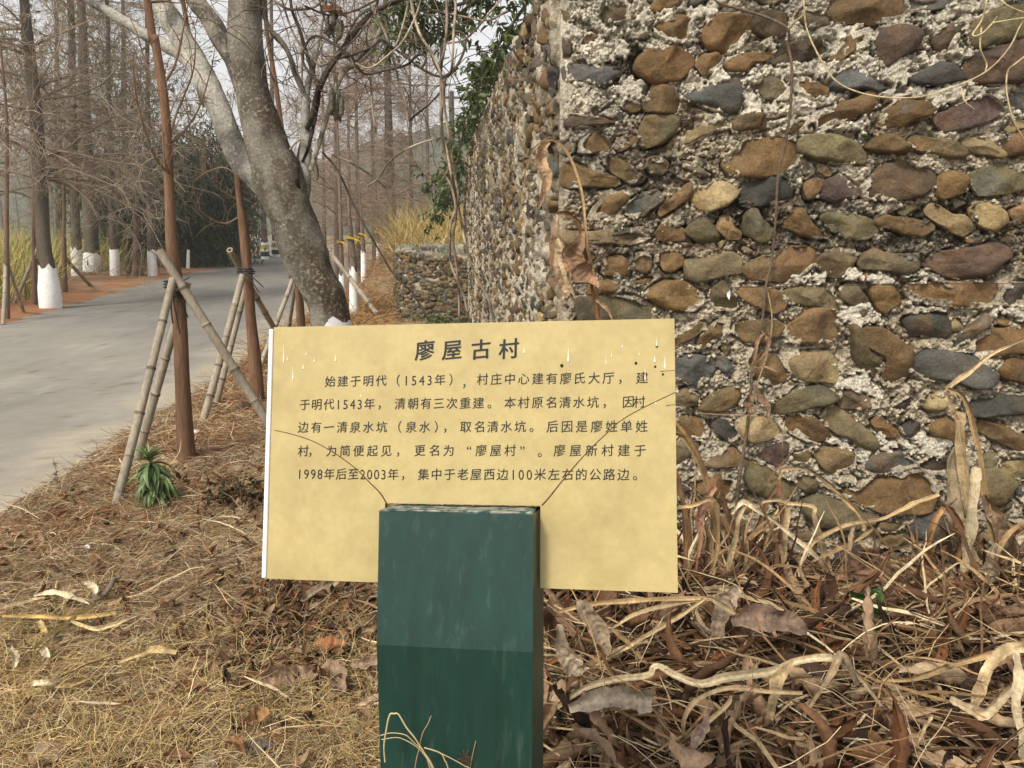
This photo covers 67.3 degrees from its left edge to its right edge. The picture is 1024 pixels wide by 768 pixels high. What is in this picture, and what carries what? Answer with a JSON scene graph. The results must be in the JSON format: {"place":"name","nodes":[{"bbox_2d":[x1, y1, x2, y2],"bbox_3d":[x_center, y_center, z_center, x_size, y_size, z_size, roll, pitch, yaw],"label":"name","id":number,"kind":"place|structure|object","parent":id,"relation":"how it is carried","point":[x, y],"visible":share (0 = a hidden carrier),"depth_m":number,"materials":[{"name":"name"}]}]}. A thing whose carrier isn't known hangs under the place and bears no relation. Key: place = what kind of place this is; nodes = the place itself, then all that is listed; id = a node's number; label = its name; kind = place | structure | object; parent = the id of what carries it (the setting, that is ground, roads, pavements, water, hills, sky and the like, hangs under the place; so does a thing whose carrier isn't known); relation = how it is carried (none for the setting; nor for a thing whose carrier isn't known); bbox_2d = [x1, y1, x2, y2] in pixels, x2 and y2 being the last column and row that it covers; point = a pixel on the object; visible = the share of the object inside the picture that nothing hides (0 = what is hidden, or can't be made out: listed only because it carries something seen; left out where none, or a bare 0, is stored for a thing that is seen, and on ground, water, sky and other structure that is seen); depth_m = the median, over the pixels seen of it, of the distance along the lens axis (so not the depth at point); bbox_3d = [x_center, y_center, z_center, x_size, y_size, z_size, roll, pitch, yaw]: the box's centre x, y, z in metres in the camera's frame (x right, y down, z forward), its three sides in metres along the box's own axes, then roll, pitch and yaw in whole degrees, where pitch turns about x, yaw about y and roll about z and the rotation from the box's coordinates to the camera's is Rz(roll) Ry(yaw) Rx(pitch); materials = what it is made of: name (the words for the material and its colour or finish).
{"place":"outdoors","nodes":[
{"label":"outdoors","id":0,"kind":"place"},
{"bbox_2d":[0,239,348,511],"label":"road","id":1,"kind":"structure","parent":0,"point":[71,378],"depth_m":9.09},
{"bbox_2d":[0,124,472,235],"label":"hills","id":2,"kind":"structure","parent":0,"point":[416,156],"depth_m":204.83,"materials":[{"name":"plant"}]},
{"bbox_2d":[0,0,531,165],"label":"sky","id":3,"kind":"structure","parent":0,"point":[484,41],"materials":[{"name":"white"}]},
{"bbox_2d":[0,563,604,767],"bbox_3d":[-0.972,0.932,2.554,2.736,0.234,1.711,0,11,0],"label":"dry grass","id":4,"kind":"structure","parent":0,"point":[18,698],"depth_m":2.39,"materials":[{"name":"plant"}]},
{"bbox_2d":[2,612,115,619],"bbox_3d":[-1.693,0.861,2.850,0.436,0.033,0.050,0,11,2],"label":"husk strip","id":5,"kind":"object","parent":4,"relation":"on","point":[66,617],"visible":0.96,"depth_m":2.85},
{"bbox_2d":[162,746,189,760],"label":"dead leaf","id":6,"kind":"object","parent":4,"relation":"on","point":[183,753],"visible":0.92,"depth_m":2.12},
{"bbox_2d":[172,679,196,694],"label":"dead leaf","id":7,"kind":"object","parent":4,"relation":"on","point":[185,682],"visible":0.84,"depth_m":2.45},
{"bbox_2d":[246,705,269,724],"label":"dead leaf","id":8,"kind":"object","parent":4,"relation":"on","point":[257,713],"visible":1,"depth_m":2.29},
{"bbox_2d":[321,659,347,691],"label":"dead leaf","id":9,"kind":"object","parent":4,"relation":"on","point":[333,665],"visible":0.97,"depth_m":2.55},
{"bbox_2d":[351,655,376,669],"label":"dead leaf","id":10,"kind":"object","parent":4,"relation":"on","point":[372,661],"visible":0.91,"depth_m":2.58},
{"bbox_2d":[358,197,463,262],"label":"bank grass","id":11,"kind":"structure","parent":0,"point":[407,230],"depth_m":18.20,"materials":[{"name":"plant"}]},
{"bbox_2d":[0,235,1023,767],"bbox_3d":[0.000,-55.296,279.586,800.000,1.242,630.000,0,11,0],"label":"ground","id":12,"kind":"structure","parent":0,"point":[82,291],"depth_m":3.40,"materials":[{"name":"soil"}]},
{"bbox_2d":[1,265,7,324],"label":"bamboo stake","id":13,"kind":"object","parent":12,"relation":"on","point":[3,308],"visible":1,"depth_m":12.81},
{"bbox_2d":[10,266,25,311],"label":"bamboo stake","id":14,"kind":"object","parent":12,"relation":"on","point":[15,288],"visible":0.88,"depth_m":13.70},
{"bbox_2d":[13,248,36,302],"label":"bamboo stake","id":15,"kind":"object","parent":12,"relation":"on","point":[24,279],"visible":0.61,"depth_m":15.47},
{"bbox_2d":[0,44,62,318],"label":"sapling","id":16,"kind":"object","parent":12,"relation":"on","point":[6,229],"visible":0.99,"depth_m":12.79,"materials":[{"name":"brown plant"}]},
{"bbox_2d":[1,111,68,304],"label":"sapling","id":17,"kind":"object","parent":12,"relation":"on","point":[34,281],"visible":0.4,"depth_m":15.36,"materials":[{"name":"brown plant"}]},
{"bbox_2d":[28,740,68,764],"bbox_3d":[-1.297,1.036,2.156,0.103,0.052,0.086,0,11,0],"label":"rock","id":18,"kind":"object","parent":12,"relation":"on","point":[42,747],"visible":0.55,"depth_m":2.14,"materials":[{"name":"stone"}]},
{"bbox_2d":[0,0,122,252],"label":"bare redwood","id":19,"kind":"object","parent":12,"relation":"on","point":[60,207],"visible":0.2,"depth_m":31.14,"materials":[{"name":"brown plant"}]},
{"bbox_2d":[49,140,90,291],"bbox_3d":[-10.258,-3.867,17.953,1.267,3.552,1.206,0,11,0],"label":"sapling","id":20,"kind":"object","parent":12,"relation":"on","point":[64,271],"visible":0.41,"depth_m":18.07,"materials":[{"name":"brown plant"}]},
{"bbox_2d":[0,218,146,305],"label":"tall yellow grass","id":21,"kind":"structure","parent":12,"relation":"on","point":[20,255],"depth_m":18.76,"materials":[{"name":"plant"}]},
{"bbox_2d":[0,0,162,244],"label":"bare redwood","id":22,"kind":"object","parent":12,"relation":"on","point":[29,198],"visible":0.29,"depth_m":20.85,"materials":[{"name":"brown plant"}]},
{"bbox_2d":[0,0,195,271],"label":"bare redwood","id":23,"kind":"object","parent":12,"relation":"on","point":[92,237],"visible":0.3,"depth_m":25.51,"materials":[{"name":"brown plant"}]},
{"bbox_2d":[0,0,201,275],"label":"bare redwood","id":24,"kind":"object","parent":12,"relation":"on","point":[74,241],"visible":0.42,"depth_m":23.48,"materials":[{"name":"brown plant"}]},
{"bbox_2d":[91,575,120,601],"bbox_3d":[-1.648,0.835,3.136,0.053,0.040,0.187,0,11,0],"label":"stick","id":25,"kind":"object","parent":12,"relation":"on","point":[113,580],"visible":0.89,"depth_m":3.10,"materials":[{"name":"wood"}]},
{"bbox_2d":[7,0,206,275],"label":"bare redwood","id":26,"kind":"object","parent":12,"relation":"on","point":[114,256],"visible":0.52,"depth_m":23.93,"materials":[{"name":"brown plant"}]},
{"bbox_2d":[0,0,230,308],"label":"bare redwood","id":27,"kind":"object","parent":12,"relation":"on","point":[49,291],"visible":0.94,"depth_m":14.81,"materials":[{"name":"brown plant"}]},
{"bbox_2d":[0,1,235,256],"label":"bare redwood","id":28,"kind":"object","parent":12,"relation":"on","point":[122,93],"visible":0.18,"depth_m":30.75,"materials":[{"name":"brown plant"}]},
{"bbox_2d":[37,0,201,224],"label":"bare redwood","id":29,"kind":"object","parent":12,"relation":"on","point":[125,73],"visible":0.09,"depth_m":31.78,"materials":[{"name":"brown plant"}]},
{"bbox_2d":[103,185,158,275],"bbox_3d":[-12.205,-4.871,24.626,2.253,2.925,1.155,0,11,0],"label":"sapling","id":30,"kind":"object","parent":12,"relation":"on","point":[135,261],"visible":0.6,"depth_m":24.54,"materials":[{"name":"brown plant"}]},
{"bbox_2d":[50,130,230,267],"bbox_3d":[-14.554,-7.026,30.351,6.969,5.452,6.433,-3,12,-13],"label":"bamboo clump","id":31,"kind":"object","parent":12,"relation":"on","point":[181,243],"visible":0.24,"depth_m":29.47,"materials":[{"name":"green plant"}]},
{"bbox_2d":[112,277,175,503],"bbox_3d":[-2.141,0.036,4.490,0.058,1.278,0.674,3,12,16],"label":"bamboo stake","id":32,"kind":"object","parent":12,"relation":"on","point":[128,457],"visible":0.92,"depth_m":4.47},
{"bbox_2d":[61,244,227,277],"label":"dry undergrowth","id":33,"kind":"object","parent":12,"relation":"on","point":[122,269],"visible":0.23,"depth_m":25.37,"materials":[{"name":"plant"}]},
{"bbox_2d":[50,0,240,275],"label":"bare redwood","id":34,"kind":"object","parent":12,"relation":"on","point":[152,268],"visible":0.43,"depth_m":24.45,"materials":[{"name":"brown plant"}]},
{"bbox_2d":[124,442,182,508],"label":"green weed","id":35,"kind":"object","parent":12,"relation":"on","point":[152,478],"visible":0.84,"depth_m":4.19,"materials":[{"name":"green plant"}]},
{"bbox_2d":[133,281,191,461],"bbox_3d":[-2.289,-0.048,5.003,0.499,1.236,0.063,0,11,0],"label":"bamboo stake","id":36,"kind":"object","parent":12,"relation":"on","point":[155,393],"visible":0.7,"depth_m":5.00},
{"bbox_2d":[110,0,235,462],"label":"young redwood","id":37,"kind":"object","parent":12,"relation":"on","point":[185,438],"visible":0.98,"depth_m":4.71,"materials":[{"name":"brown plant"}]},
{"bbox_2d":[163,277,189,333],"bbox_3d":[-2.076,-0.492,4.774,0.137,0.354,0.189,-8,14,-33],"label":"black strap","id":38,"kind":"object","parent":37,"relation":"attached to","point":[166,282],"visible":0.52,"depth_m":4.72,"materials":[{"name":"fabric"}]},
{"bbox_2d":[0,376,375,766],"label":"soil crumbs","id":39,"kind":"object","parent":12,"relation":"on","point":[165,540],"visible":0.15,"depth_m":3.37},
{"bbox_2d":[95,108,296,268],"bbox_3d":[-14.101,-7.848,31.564,7.807,6.551,9.086,7,13,31],"label":"bamboo clump","id":40,"kind":"object","parent":12,"relation":"on","point":[217,232],"visible":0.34,"depth_m":31.05,"materials":[{"name":"green plant"}]},
{"bbox_2d":[138,104,265,263],"bbox_3d":[-12.839,-8.452,33.859,6.639,6.849,7.277,4,12,20],"label":"bamboo clump","id":41,"kind":"object","parent":12,"relation":"on","point":[210,145],"visible":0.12,"depth_m":32.61,"materials":[{"name":"green plant"}]},
{"bbox_2d":[140,0,264,401],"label":"young redwood","id":42,"kind":"object","parent":12,"relation":"on","point":[255,369],"visible":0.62,"depth_m":6.52,"materials":[{"name":"brown plant"}]},
{"bbox_2d":[236,262,262,291],"bbox_3d":[-2.208,-0.897,6.437,0.154,0.254,0.238,-10,15,-40],"label":"black strap","id":43,"kind":"object","parent":42,"relation":"attached to","point":[242,271],"visible":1,"depth_m":6.39,"materials":[{"name":"rubber"}]},
{"bbox_2d":[192,755,218,767],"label":"rock","id":44,"kind":"object","parent":12,"relation":"on","point":[206,759],"visible":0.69,"depth_m":2.12,"materials":[{"name":"stone"}]},
{"bbox_2d":[155,248,266,426],"bbox_3d":[-1.751,-0.117,4.817,0.802,1.453,0.067,-1,11,-6],"label":"bamboo stake","id":45,"kind":"object","parent":12,"relation":"on","point":[219,345],"visible":0.77,"depth_m":4.75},
{"bbox_2d":[199,274,245,422],"bbox_3d":[-2.350,-0.278,6.247,0.067,1.201,0.633,5,12,23],"label":"bamboo stake","id":46,"kind":"object","parent":12,"relation":"on","point":[210,393],"visible":0.86,"depth_m":6.23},
{"bbox_2d":[192,477,264,513],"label":"shrivelled weed","id":47,"kind":"object","parent":12,"relation":"on","point":[228,491],"visible":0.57,"depth_m":4.20,"materials":[{"name":"plant"}]},
{"bbox_2d":[214,290,243,403],"bbox_3d":[-2.460,-0.337,6.733,0.384,1.113,0.058,-3,12,-16],"label":"bamboo stake","id":48,"kind":"object","parent":12,"relation":"on","point":[220,387],"visible":0.74,"depth_m":6.71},
{"bbox_2d":[80,0,383,325],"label":"leaning tree","id":49,"kind":"object","parent":12,"relation":"on","point":[262,160],"visible":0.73,"depth_m":5.85,"materials":[{"name":"grey plant"}]},
{"bbox_2d":[153,0,511,320],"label":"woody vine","id":50,"kind":"object","parent":49,"relation":"attached to","point":[334,25],"visible":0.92,"depth_m":5.76,"materials":[{"name":"brown plant"}]},
{"bbox_2d":[355,0,507,322],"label":"hanging vine","id":51,"kind":"object","parent":50,"relation":"hanging from","point":[442,84],"visible":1,"depth_m":5.34,"materials":[{"name":"brown plant"}]},
{"bbox_2d":[0,91,469,249],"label":"distant wood","id":52,"kind":"object","parent":12,"relation":"on","point":[16,209],"visible":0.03,"depth_m":81.09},
{"bbox_2d":[221,190,275,258],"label":"bamboo clump","id":53,"kind":"object","parent":12,"relation":"on","point":[257,244],"visible":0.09,"depth_m":41.19,"materials":[{"name":"green plant"}]},
{"bbox_2d":[179,0,320,326],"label":"young redwood","id":54,"kind":"object","parent":12,"relation":"on","point":[300,313],"visible":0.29,"depth_m":8.54,"materials":[{"name":"brown plant"}]},
{"bbox_2d":[226,247,276,328],"bbox_3d":[-2.334,-0.614,7.405,0.065,1.423,1.832,0,11,1],"label":"bamboo stake","id":55,"kind":"object","parent":12,"relation":"on","point":[258,301],"visible":0.37,"depth_m":7.04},
{"bbox_2d":[194,1,325,258],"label":"bare redwood","id":56,"kind":"object","parent":12,"relation":"on","point":[264,255],"visible":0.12,"depth_m":40.02,"materials":[{"name":"brown plant"}]},
{"bbox_2d":[245,739,275,758],"bbox_3d":[-0.721,1.042,2.198,0.086,0.045,0.065,5,12,24],"label":"rock","id":57,"kind":"object","parent":12,"relation":"on","point":[263,744],"visible":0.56,"depth_m":2.18,"materials":[{"name":"stone"}]},
{"bbox_2d":[218,0,324,256],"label":"bare redwood","id":58,"kind":"object","parent":12,"relation":"on","point":[275,251],"visible":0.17,"depth_m":41.58,"materials":[{"name":"brown plant"}]},
{"bbox_2d":[261,278,293,366],"bbox_3d":[-2.650,-0.696,8.665,0.060,1.066,0.661,7,13,30],"label":"bamboo stake","id":59,"kind":"object","parent":12,"relation":"on","point":[280,313],"visible":0.68,"depth_m":8.68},
{"bbox_2d":[256,665,317,686],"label":"dead leaf","id":60,"kind":"object","parent":12,"relation":"on","point":[285,670],"visible":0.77,"depth_m":2.53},
{"bbox_2d":[287,284,294,326],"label":"bamboo stake","id":61,"kind":"object","parent":12,"relation":"on","point":[289,322],"visible":0.56,"depth_m":9.40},
{"bbox_2d":[267,18,328,231],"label":"bare redwood","id":62,"kind":"object","parent":12,"relation":"on","point":[301,69],"visible":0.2,"depth_m":43.57,"materials":[{"name":"brown plant"}]},
{"bbox_2d":[216,235,425,368],"bbox_3d":[-2.978,-1.743,13.693,3.047,1.875,11.238,0,11,0],"label":"orange straw","id":63,"kind":"object","parent":12,"relation":"on","point":[366,312],"visible":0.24,"depth_m":13.61,"materials":[{"name":"plant"}]},
{"bbox_2d":[266,0,383,244],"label":"bare redwood","id":64,"kind":"object","parent":12,"relation":"on","point":[323,148],"visible":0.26,"depth_m":25.74,"materials":[{"name":"brown plant"}]},
{"bbox_2d":[273,120,380,294],"bbox_3d":[-3.320,-2.951,13.720,1.967,3.507,1.798,0,11,0],"label":"sapling","id":65,"kind":"object","parent":12,"relation":"on","point":[341,255],"visible":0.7,"depth_m":13.82,"materials":[{"name":"brown plant"}]},
{"bbox_2d":[248,0,443,279],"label":"bare redwood","id":66,"kind":"object","parent":12,"relation":"on","point":[334,188],"visible":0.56,"depth_m":18.15,"materials":[{"name":"brown plant"}]},
{"bbox_2d":[281,0,424,280],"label":"bare redwood","id":67,"kind":"object","parent":12,"relation":"on","point":[356,161],"visible":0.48,"depth_m":21.23,"materials":[{"name":"brown plant"}]},
{"bbox_2d":[0,339,713,767],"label":"straw litter","id":68,"kind":"object","parent":12,"relation":"on","point":[96,487],"visible":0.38,"depth_m":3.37,"materials":[{"name":"plant"}]},
{"bbox_2d":[33,589,88,603],"bbox_3d":[-1.736,0.823,2.989,0.265,0.026,0.048,3,12,15],"label":"husk strip","id":69,"kind":"object","parent":68,"relation":"on","point":[55,592],"visible":0.98,"depth_m":3.01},
{"bbox_2d":[35,602,98,649],"bbox_3d":[-1.620,0.877,2.810,0.025,0.050,0.292,3,12,14],"label":"husk strip","id":70,"kind":"object","parent":68,"relation":"on","point":[84,611],"visible":0.96,"depth_m":2.78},
{"bbox_2d":[55,677,88,687],"bbox_3d":[-1.413,0.960,2.476,0.021,0.030,0.100,10,15,40],"label":"husk strip","id":71,"kind":"object","parent":68,"relation":"on","point":[66,684],"visible":0.99,"depth_m":2.47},
{"bbox_2d":[69,618,128,630],"bbox_3d":[-1.512,0.871,2.791,0.219,0.020,0.069,0,11,0],"label":"husk strip","id":72,"kind":"object","parent":68,"relation":"on","point":[103,627],"visible":0.98,"depth_m":2.78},
{"bbox_2d":[118,645,176,663],"bbox_3d":[-1.249,0.923,2.639,0.184,0.029,0.048,-4,12,-19],"label":"husk strip","id":73,"kind":"object","parent":68,"relation":"on","point":[148,650],"visible":1,"depth_m":2.65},
{"bbox_2d":[300,581,338,601],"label":"dead leaf","id":74,"kind":"object","parent":68,"relation":"on","point":[317,588],"visible":0.94,"depth_m":3.13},
{"bbox_2d":[314,634,345,652],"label":"dead leaf","id":75,"kind":"object","parent":68,"relation":"on","point":[330,639],"visible":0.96,"depth_m":2.73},
{"bbox_2d":[331,254,383,321],"bbox_3d":[-2.517,-1.542,12.676,1.140,1.167,0.089,7,13,30],"label":"bamboo stake","id":76,"kind":"object","parent":12,"relation":"on","point":[352,281],"visible":0.78,"depth_m":12.67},
{"bbox_2d":[311,13,408,262],"bbox_3d":[-7.987,-11.006,34.634,5.574,11.080,4.984,7,13,31],"label":"bare redwood","id":77,"kind":"object","parent":12,"relation":"on","point":[348,181],"visible":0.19,"depth_m":34.70,"materials":[{"name":"brown plant"}]},
{"bbox_2d":[331,154,395,281],"bbox_3d":[-3.259,-3.759,17.187,1.760,2.938,1.525,-8,14,-34],"label":"sapling","id":78,"kind":"object","parent":12,"relation":"on","point":[363,255],"visible":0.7,"depth_m":17.15,"materials":[{"name":"brown plant"}]},
{"bbox_2d":[318,182,424,317],"bbox_3d":[-2.703,-2.319,12.998,1.472,2.455,2.164,10,15,41],"label":"sapling","id":79,"kind":"object","parent":12,"relation":"on","point":[353,292],"visible":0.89,"depth_m":13.00,"materials":[{"name":"brown plant"}]},
{"bbox_2d":[329,0,419,265],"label":"bare redwood","id":80,"kind":"object","parent":12,"relation":"on","point":[371,135],"visible":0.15,"depth_m":26.90,"materials":[{"name":"brown plant"}]},
{"bbox_2d":[284,0,471,250],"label":"bare redwood","id":81,"kind":"object","parent":12,"relation":"on","point":[389,141],"visible":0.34,"depth_m":23.75,"materials":[{"name":"brown plant"}]},
{"bbox_2d":[365,145,403,259],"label":"sapling","id":82,"kind":"object","parent":12,"relation":"on","point":[375,191],"visible":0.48,"depth_m":21.41,"materials":[{"name":"brown plant"}]},
{"bbox_2d":[358,18,464,241],"bbox_3d":[-3.616,-9.079,28.619,4.707,9.414,4.251,0,11,0],"label":"bare redwood","id":83,"kind":"object","parent":12,"relation":"on","point":[410,130],"visible":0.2,"depth_m":28.61,"materials":[{"name":"brown plant"}]},
{"bbox_2d":[385,47,460,215],"bbox_3d":[-4.029,-11.046,36.284,5.036,10.340,5.348,0,11,0],"label":"bare redwood","id":84,"kind":"object","parent":12,"relation":"on","point":[427,151],"visible":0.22,"depth_m":36.33,"materials":[{"name":"brown plant"}]},
{"bbox_2d":[380,712,475,767],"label":"dry grass tuft","id":85,"kind":"object","parent":12,"relation":"on","point":[465,758],"visible":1,"depth_m":1.05,"materials":[{"name":"plant"}]},
{"bbox_2d":[392,241,468,322],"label":"stone wall","id":86,"kind":"structure","parent":12,"relation":"on","point":[423,272],"depth_m":12.27,"materials":[{"name":"grey stone"}]},
{"bbox_2d":[414,311,466,323],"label":"leafy bush","id":87,"kind":"object","parent":12,"relation":"on","point":[436,321],"visible":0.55,"depth_m":11.42,"materials":[{"name":"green plant"}]},
{"bbox_2d":[362,0,531,242],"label":"evergreen tree","id":88,"kind":"object","parent":12,"relation":"on","point":[488,66],"visible":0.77,"depth_m":7.15,"materials":[{"name":"green plant"}]},
{"bbox_2d":[445,91,459,205],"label":"utility pole","id":89,"kind":"object","parent":12,"relation":"on","point":[452,96],"visible":0.25,"depth_m":45.57,"materials":[{"name":"concrete"}]},
{"bbox_2d":[262,319,677,767],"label":"information sign","id":90,"kind":"object","parent":12,"relation":"on","point":[568,428],"visible":1,"depth_m":1.09,"materials":[{"name":"yellow laminate"}]},
{"bbox_2d":[519,138,611,319],"bbox_3d":[0.265,-0.057,3.209,0.471,1.865,0.099,0,11,0],"label":"withered plant","id":91,"kind":"object","parent":12,"relation":"on","point":[569,263],"visible":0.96,"depth_m":3.11,"materials":[{"name":"plant"}]},
{"bbox_2d":[371,456,1023,767],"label":"dead stalk tangle","id":92,"kind":"object","parent":12,"relation":"on","point":[978,572],"visible":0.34,"depth_m":2.56,"materials":[{"name":"plant"}]},
{"bbox_2d":[555,596,883,759],"bbox_3d":[0.596,0.892,2.301,0.943,0.352,0.452,0,11,0],"label":"withered plant","id":93,"kind":"object","parent":12,"relation":"on","point":[775,691],"visible":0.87,"depth_m":2.19,"materials":[{"name":"plant"}]},
{"bbox_2d":[462,0,1023,562],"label":"stone wall","id":94,"kind":"structure","parent":12,"relation":"on","point":[664,122],"depth_m":3.25,"materials":[{"name":"stone"}]},
{"bbox_2d":[698,0,803,523],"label":"wall vine","id":95,"kind":"object","parent":94,"relation":"attached to","point":[748,401],"depth_m":3.19,"materials":[{"name":"brown plant"}]},
{"bbox_2d":[734,283,1012,287],"bbox_3d":[1.518,-0.406,3.165,1.170,0.034,0.008,2,12,9],"label":"wire","id":96,"kind":"object","parent":94,"relation":"attached to","point":[890,284],"visible":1,"depth_m":3.15,"materials":[{"name":"black metal"}]},
{"bbox_2d":[803,0,1023,139],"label":"dry creeper","id":97,"kind":"object","parent":94,"relation":"attached to","point":[973,35],"visible":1,"depth_m":2.94,"materials":[{"name":"beige plant"}]},
{"bbox_2d":[676,421,819,574],"bbox_3d":[0.959,0.551,3.110,0.622,0.812,0.137,0,11,0],"label":"withered plant","id":98,"kind":"object","parent":12,"relation":"on","point":[706,501],"visible":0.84,"depth_m":3.10,"materials":[{"name":"plant"}]},
{"bbox_2d":[543,527,1023,767],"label":"dead leaf tangle","id":99,"kind":"object","parent":12,"relation":"on","point":[898,728],"visible":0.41,"depth_m":2.39,"materials":[{"name":"plant"}]},
{"bbox_2d":[555,584,808,749],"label":"dead leaves","id":100,"kind":"object","parent":99,"relation":"on","point":[770,616],"visible":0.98,"depth_m":2.30,"materials":[{"name":"plant"}]},
{"bbox_2d":[849,587,893,625],"bbox_3d":[1.290,0.812,2.764,0.168,0.177,0.046,3,12,13],"label":"green sprout","id":101,"kind":"object","parent":99,"relation":"on","point":[877,591],"visible":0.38,"depth_m":2.76,"materials":[{"name":"green plant"}]},
{"bbox_2d":[807,493,939,586],"bbox_3d":[1.454,0.629,3.101,0.518,0.387,0.098,0,11,0],"label":"withered plant","id":102,"kind":"object","parent":99,"relation":"on","point":[865,570],"visible":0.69,"depth_m":3.12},
{"bbox_2d":[801,640,1023,767],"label":"withered plant","id":103,"kind":"object","parent":99,"relation":"on","point":[993,659],"visible":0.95,"depth_m":2.19,"materials":[{"name":"plant"}]},
{"bbox_2d":[747,466,866,588],"bbox_3d":[1.229,0.721,3.136,0.489,0.750,0.210,0,11,0],"label":"withered plant","id":104,"kind":"object","parent":12,"relation":"on","point":[780,499],"visible":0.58,"depth_m":3.16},
{"bbox_2d":[914,339,1023,599],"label":"withered plant","id":105,"kind":"object","parent":12,"relation":"on","point":[972,489],"visible":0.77,"depth_m":3.10,"materials":[{"name":"plant"}]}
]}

